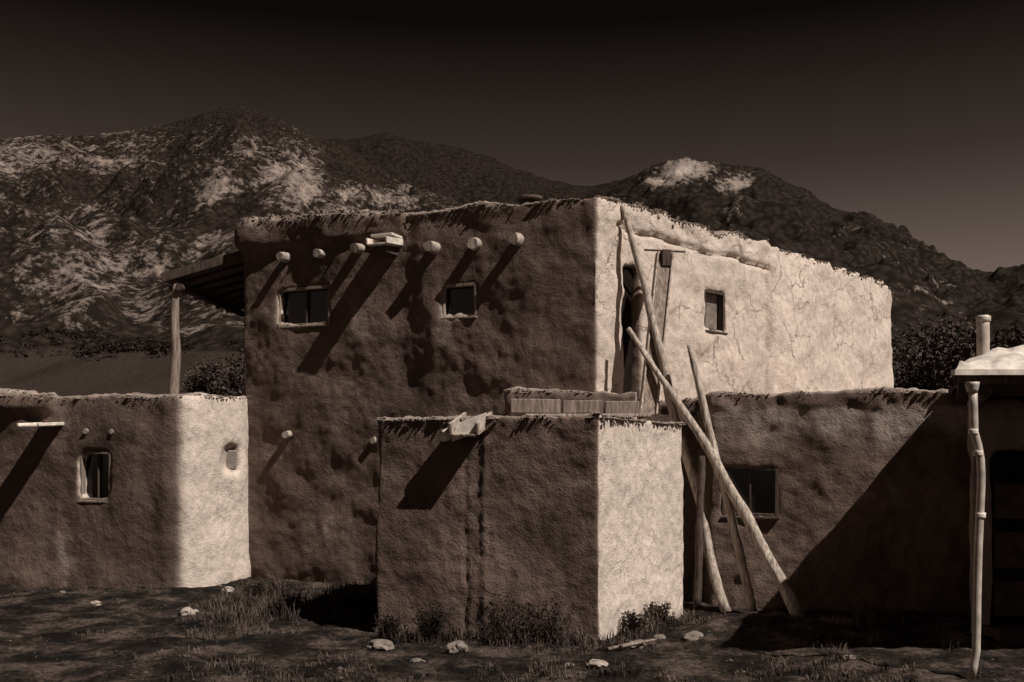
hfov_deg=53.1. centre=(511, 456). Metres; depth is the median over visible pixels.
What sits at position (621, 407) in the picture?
roof timber
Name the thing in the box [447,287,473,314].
glass
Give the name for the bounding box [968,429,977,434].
pipe collar
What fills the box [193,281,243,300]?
rafter
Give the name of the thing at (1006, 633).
door step
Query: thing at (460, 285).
window rail
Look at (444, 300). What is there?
window jamb
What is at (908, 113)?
sky
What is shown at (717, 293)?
window rail
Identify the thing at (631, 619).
weed bush
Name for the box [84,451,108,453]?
window rail
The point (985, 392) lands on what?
porch beam
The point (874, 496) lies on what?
walls
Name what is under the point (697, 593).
wooden pole
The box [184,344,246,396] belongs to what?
cottonwood tree
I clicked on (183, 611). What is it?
rock
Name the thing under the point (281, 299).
window jamb
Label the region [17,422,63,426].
canale
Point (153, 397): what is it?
roof edge straw
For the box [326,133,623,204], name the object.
mountain
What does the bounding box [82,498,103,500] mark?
window rail
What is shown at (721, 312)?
window jamb
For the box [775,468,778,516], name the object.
window jamb
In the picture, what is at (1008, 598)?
door panel
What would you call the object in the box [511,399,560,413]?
roof timber
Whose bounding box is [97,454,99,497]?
mullion
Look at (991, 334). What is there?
cottonwood tree
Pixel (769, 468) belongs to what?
window rail
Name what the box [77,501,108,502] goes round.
sill
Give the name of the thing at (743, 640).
ground
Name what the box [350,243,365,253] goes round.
viga
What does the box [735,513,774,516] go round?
window rail
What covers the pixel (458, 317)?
sill
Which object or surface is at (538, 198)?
chimney cap
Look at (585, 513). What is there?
adobe shed
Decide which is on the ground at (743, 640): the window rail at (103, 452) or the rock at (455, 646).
the rock at (455, 646)
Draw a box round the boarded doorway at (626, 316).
[621,267,632,392]
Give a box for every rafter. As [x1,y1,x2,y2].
[169,263,243,291]
[181,273,243,295]
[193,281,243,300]
[204,288,243,304]
[225,303,244,312]
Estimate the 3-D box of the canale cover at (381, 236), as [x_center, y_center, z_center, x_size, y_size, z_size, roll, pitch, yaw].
[-1.912,-3.379,15.770,0.380,0.040,0.400,0,0,24]
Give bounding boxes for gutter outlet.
[964,382,979,392]
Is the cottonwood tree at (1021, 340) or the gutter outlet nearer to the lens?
the gutter outlet
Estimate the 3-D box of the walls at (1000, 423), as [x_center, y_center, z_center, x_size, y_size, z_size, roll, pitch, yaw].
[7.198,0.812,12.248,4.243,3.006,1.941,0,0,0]
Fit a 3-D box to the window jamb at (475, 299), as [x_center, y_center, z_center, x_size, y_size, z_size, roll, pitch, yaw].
[-0.529,-2.343,15.305,0.045,0.516,0.100,0,0,24]
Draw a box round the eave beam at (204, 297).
[175,283,244,316]
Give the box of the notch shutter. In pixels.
[226,450,235,468]
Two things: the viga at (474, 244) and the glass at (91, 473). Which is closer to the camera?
the viga at (474, 244)
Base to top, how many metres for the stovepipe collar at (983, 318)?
0.050 m
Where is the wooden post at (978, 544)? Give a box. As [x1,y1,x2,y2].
[967,392,985,679]
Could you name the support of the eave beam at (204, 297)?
attached to the porch roof
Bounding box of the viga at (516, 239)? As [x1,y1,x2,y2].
[508,233,523,245]
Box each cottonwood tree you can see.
[179,352,246,396]
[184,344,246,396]
[891,305,1010,389]
[891,313,962,388]
[912,317,1023,368]
[915,314,1023,389]
[997,314,1023,345]
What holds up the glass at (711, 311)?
attached to the walls at (548, 315)
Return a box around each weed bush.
[242,580,267,602]
[273,586,315,608]
[373,612,414,638]
[410,602,454,641]
[464,593,526,645]
[484,601,543,644]
[527,598,580,643]
[618,608,649,634]
[643,601,674,622]
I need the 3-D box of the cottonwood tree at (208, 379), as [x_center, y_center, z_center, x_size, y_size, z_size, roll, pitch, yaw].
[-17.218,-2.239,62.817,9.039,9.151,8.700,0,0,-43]
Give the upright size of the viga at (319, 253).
0.173 m
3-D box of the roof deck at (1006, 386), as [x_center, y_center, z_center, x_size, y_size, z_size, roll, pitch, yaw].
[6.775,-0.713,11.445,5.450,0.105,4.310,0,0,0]
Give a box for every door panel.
[994,483,1023,518]
[994,532,1023,567]
[994,581,1023,616]
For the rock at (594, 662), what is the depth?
9.61 m
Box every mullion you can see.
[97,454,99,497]
[306,291,307,322]
[749,471,750,510]
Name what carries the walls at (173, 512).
on the ground at (743, 640)
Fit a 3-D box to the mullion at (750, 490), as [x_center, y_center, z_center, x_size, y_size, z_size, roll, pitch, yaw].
[3.193,0.470,13.720,0.025,0.561,0.036,0,0,14]
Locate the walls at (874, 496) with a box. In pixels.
[504,386,970,614]
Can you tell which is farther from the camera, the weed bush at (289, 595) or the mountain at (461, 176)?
the mountain at (461, 176)
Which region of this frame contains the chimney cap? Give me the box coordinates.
[516,194,543,202]
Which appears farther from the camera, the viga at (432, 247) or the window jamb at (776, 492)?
the viga at (432, 247)
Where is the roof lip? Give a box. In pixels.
[951,369,1023,375]
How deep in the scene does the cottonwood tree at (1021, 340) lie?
51.19 m
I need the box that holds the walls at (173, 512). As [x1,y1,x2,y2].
[0,388,250,588]
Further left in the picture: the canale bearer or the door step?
the canale bearer
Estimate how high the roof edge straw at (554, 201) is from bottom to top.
0.698 m
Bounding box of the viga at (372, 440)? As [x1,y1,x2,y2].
[369,436,376,443]
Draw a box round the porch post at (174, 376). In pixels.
[168,282,180,393]
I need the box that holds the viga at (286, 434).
[281,430,291,437]
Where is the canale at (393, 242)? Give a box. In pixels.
[366,236,402,246]
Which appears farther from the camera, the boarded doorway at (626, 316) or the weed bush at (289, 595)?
the boarded doorway at (626, 316)
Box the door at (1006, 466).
[990,451,1023,624]
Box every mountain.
[0,106,461,396]
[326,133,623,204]
[581,157,1023,381]
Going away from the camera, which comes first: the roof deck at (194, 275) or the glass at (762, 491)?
the glass at (762, 491)
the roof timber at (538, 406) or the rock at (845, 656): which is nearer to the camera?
the rock at (845, 656)
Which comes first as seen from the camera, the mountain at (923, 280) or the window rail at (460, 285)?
the window rail at (460, 285)
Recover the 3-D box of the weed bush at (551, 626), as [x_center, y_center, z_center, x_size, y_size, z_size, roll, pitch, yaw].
[0.445,1.720,10.721,0.479,0.526,0.510,0,0,-40]
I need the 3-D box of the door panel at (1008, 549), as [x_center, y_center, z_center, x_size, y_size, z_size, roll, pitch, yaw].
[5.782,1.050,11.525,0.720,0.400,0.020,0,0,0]
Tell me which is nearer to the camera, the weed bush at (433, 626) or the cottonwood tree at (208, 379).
the weed bush at (433, 626)
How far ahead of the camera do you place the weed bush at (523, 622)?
10.76 m
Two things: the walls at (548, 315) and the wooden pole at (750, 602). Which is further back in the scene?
the walls at (548, 315)
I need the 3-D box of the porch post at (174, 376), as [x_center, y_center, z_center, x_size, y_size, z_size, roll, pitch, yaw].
[-5.685,-1.813,17.251,0.214,2.236,0.178,0,0,0]
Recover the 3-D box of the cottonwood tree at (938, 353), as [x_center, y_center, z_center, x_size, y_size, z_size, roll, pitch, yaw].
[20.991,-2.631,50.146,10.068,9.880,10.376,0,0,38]
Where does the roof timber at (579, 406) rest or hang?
on the adobe shed
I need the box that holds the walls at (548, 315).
[234,197,893,584]
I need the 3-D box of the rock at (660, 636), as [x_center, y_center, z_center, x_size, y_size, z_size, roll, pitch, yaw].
[1.581,1.948,10.995,0.134,0.082,0.124,0,0,31]
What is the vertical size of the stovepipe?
0.610 m
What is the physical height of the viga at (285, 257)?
0.203 m
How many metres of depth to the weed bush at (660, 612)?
11.97 m
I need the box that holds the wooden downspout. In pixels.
[639,249,685,415]
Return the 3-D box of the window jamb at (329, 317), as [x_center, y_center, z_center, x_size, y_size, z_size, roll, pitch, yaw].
[-2.894,-2.419,16.344,0.045,0.634,0.100,0,0,24]
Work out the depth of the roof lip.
9.20 m
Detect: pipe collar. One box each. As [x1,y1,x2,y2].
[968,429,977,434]
[973,451,982,455]
[975,513,985,517]
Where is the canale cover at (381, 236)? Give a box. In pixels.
[371,232,402,240]
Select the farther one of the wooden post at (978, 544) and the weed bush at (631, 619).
the weed bush at (631, 619)
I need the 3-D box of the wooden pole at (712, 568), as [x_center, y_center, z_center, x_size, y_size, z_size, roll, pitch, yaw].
[2.215,-0.808,14.054,0.191,5.687,2.078,0,0,-34]
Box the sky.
[0,0,1023,271]
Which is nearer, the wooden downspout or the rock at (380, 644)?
the rock at (380, 644)
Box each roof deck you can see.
[166,259,244,305]
[956,376,1023,404]
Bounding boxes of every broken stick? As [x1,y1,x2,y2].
[606,641,634,650]
[619,638,656,648]
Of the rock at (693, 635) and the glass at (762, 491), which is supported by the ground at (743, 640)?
the rock at (693, 635)
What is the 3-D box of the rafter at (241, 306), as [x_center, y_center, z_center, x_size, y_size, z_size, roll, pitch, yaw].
[-4.805,-3.080,20.081,1.668,0.524,0.103,0,0,4]
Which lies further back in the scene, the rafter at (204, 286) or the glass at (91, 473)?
the rafter at (204, 286)
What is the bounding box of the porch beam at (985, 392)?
[978,385,992,407]
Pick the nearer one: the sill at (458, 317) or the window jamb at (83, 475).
the sill at (458, 317)
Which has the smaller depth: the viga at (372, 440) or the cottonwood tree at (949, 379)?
the viga at (372, 440)
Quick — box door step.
[982,625,1023,643]
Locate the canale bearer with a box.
[374,245,397,256]
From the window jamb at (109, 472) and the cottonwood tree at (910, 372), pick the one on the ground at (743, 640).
the cottonwood tree at (910, 372)
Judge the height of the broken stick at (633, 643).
0.045 m
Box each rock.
[90,600,100,604]
[180,607,198,615]
[223,586,233,592]
[366,639,393,650]
[410,658,425,662]
[445,640,468,653]
[586,659,607,667]
[629,639,645,648]
[653,634,665,639]
[683,631,703,640]
[842,655,855,658]
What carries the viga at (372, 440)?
attached to the walls at (548, 315)
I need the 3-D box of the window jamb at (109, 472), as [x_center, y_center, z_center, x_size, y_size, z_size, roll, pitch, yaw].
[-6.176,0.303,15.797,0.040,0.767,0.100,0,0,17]
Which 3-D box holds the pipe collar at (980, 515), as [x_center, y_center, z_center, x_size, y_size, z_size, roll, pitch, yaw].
[4.226,0.530,9.240,0.090,0.050,0.086,0,0,0]
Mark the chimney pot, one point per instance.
(523, 201)
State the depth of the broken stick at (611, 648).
10.36 m
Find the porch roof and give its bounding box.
[161,251,242,281]
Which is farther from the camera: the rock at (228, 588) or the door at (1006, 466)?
the rock at (228, 588)
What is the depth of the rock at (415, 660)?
10.09 m
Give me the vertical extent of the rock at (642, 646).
0.118 m
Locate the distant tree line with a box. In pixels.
[0,324,243,357]
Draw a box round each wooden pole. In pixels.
[621,204,730,612]
[626,327,803,618]
[687,345,757,612]
[693,456,705,606]
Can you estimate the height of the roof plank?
0.040 m
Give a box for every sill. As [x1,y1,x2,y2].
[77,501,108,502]
[276,324,330,328]
[439,316,476,319]
[705,330,727,334]
[721,516,779,518]
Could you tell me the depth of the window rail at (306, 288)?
16.48 m
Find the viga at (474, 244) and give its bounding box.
[467,237,481,250]
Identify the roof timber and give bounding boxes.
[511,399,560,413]
[563,400,601,413]
[604,401,638,413]
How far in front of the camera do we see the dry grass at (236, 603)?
11.12 m
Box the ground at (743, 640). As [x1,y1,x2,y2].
[0,577,1023,681]
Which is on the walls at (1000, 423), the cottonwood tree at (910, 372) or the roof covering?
the roof covering
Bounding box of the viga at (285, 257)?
[276,252,290,262]
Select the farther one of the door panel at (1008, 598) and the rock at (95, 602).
the rock at (95, 602)
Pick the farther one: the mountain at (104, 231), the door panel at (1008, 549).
the mountain at (104, 231)
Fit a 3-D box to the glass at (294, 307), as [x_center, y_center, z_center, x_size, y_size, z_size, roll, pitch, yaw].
[-3.304,-2.419,16.607,0.972,0.589,0.012,0,0,24]
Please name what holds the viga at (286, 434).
attached to the walls at (548, 315)
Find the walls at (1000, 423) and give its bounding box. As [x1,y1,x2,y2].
[967,397,1023,634]
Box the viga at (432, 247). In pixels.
[423,241,440,253]
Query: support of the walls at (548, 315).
on the ground at (743, 640)
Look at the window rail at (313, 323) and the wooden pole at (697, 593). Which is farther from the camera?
the window rail at (313, 323)
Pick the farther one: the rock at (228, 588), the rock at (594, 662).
the rock at (228, 588)
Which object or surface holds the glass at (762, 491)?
attached to the walls at (874, 496)
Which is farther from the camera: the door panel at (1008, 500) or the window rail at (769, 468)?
the window rail at (769, 468)
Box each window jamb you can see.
[80,455,85,496]
[109,453,110,492]
[278,291,283,322]
[328,288,330,323]
[441,287,446,315]
[474,282,477,314]
[718,293,724,331]
[722,468,725,515]
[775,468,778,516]
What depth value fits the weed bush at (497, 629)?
10.80 m
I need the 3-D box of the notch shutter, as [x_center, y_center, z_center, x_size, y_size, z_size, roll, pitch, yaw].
[-4.570,0.051,16.500,0.254,0.300,0.018,0,0,-29]
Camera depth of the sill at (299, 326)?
16.43 m
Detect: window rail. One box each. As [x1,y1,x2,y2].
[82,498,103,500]
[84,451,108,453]
[281,285,327,291]
[296,322,327,324]
[444,282,473,287]
[705,290,722,295]
[726,467,774,469]
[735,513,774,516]
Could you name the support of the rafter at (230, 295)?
attached to the walls at (548, 315)
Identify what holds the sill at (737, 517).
attached to the walls at (874, 496)
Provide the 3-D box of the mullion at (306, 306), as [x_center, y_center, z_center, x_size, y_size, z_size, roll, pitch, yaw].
[-3.321,-2.419,16.570,0.022,0.530,0.036,0,0,24]
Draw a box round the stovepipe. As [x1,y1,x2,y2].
[976,315,989,355]
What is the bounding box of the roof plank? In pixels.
[525,414,650,416]
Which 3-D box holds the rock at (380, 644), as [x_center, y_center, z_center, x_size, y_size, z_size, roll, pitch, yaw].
[-1.369,1.966,10.632,0.267,0.141,0.330,0,0,-39]
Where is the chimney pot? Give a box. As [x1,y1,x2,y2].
[519,199,536,204]
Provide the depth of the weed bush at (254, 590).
14.26 m
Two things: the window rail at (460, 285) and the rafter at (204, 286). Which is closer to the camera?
the window rail at (460, 285)
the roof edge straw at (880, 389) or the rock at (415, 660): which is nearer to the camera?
the rock at (415, 660)
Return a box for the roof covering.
[951,345,1023,393]
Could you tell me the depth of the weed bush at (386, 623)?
11.26 m
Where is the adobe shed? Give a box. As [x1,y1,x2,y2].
[373,411,685,641]
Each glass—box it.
[86,454,108,497]
[284,289,327,323]
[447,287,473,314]
[705,293,717,329]
[726,470,774,512]
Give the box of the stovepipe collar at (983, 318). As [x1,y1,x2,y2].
[976,316,990,321]
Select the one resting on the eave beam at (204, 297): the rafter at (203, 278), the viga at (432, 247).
the rafter at (203, 278)
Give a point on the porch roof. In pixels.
(201, 266)
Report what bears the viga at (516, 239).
attached to the walls at (548, 315)
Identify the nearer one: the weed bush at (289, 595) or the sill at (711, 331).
the weed bush at (289, 595)
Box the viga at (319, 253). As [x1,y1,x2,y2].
[313,249,325,258]
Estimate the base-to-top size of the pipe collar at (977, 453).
0.050 m
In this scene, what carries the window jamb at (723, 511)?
attached to the walls at (874, 496)
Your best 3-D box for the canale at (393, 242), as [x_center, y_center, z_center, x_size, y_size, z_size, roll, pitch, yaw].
[-1.905,-3.289,15.785,0.376,0.185,0.726,0,0,24]
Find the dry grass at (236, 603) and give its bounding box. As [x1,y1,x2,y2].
[0,574,963,681]
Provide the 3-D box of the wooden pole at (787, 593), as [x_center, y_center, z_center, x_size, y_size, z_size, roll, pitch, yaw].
[2.615,0.117,13.577,2.614,3.876,0.185,0,0,40]

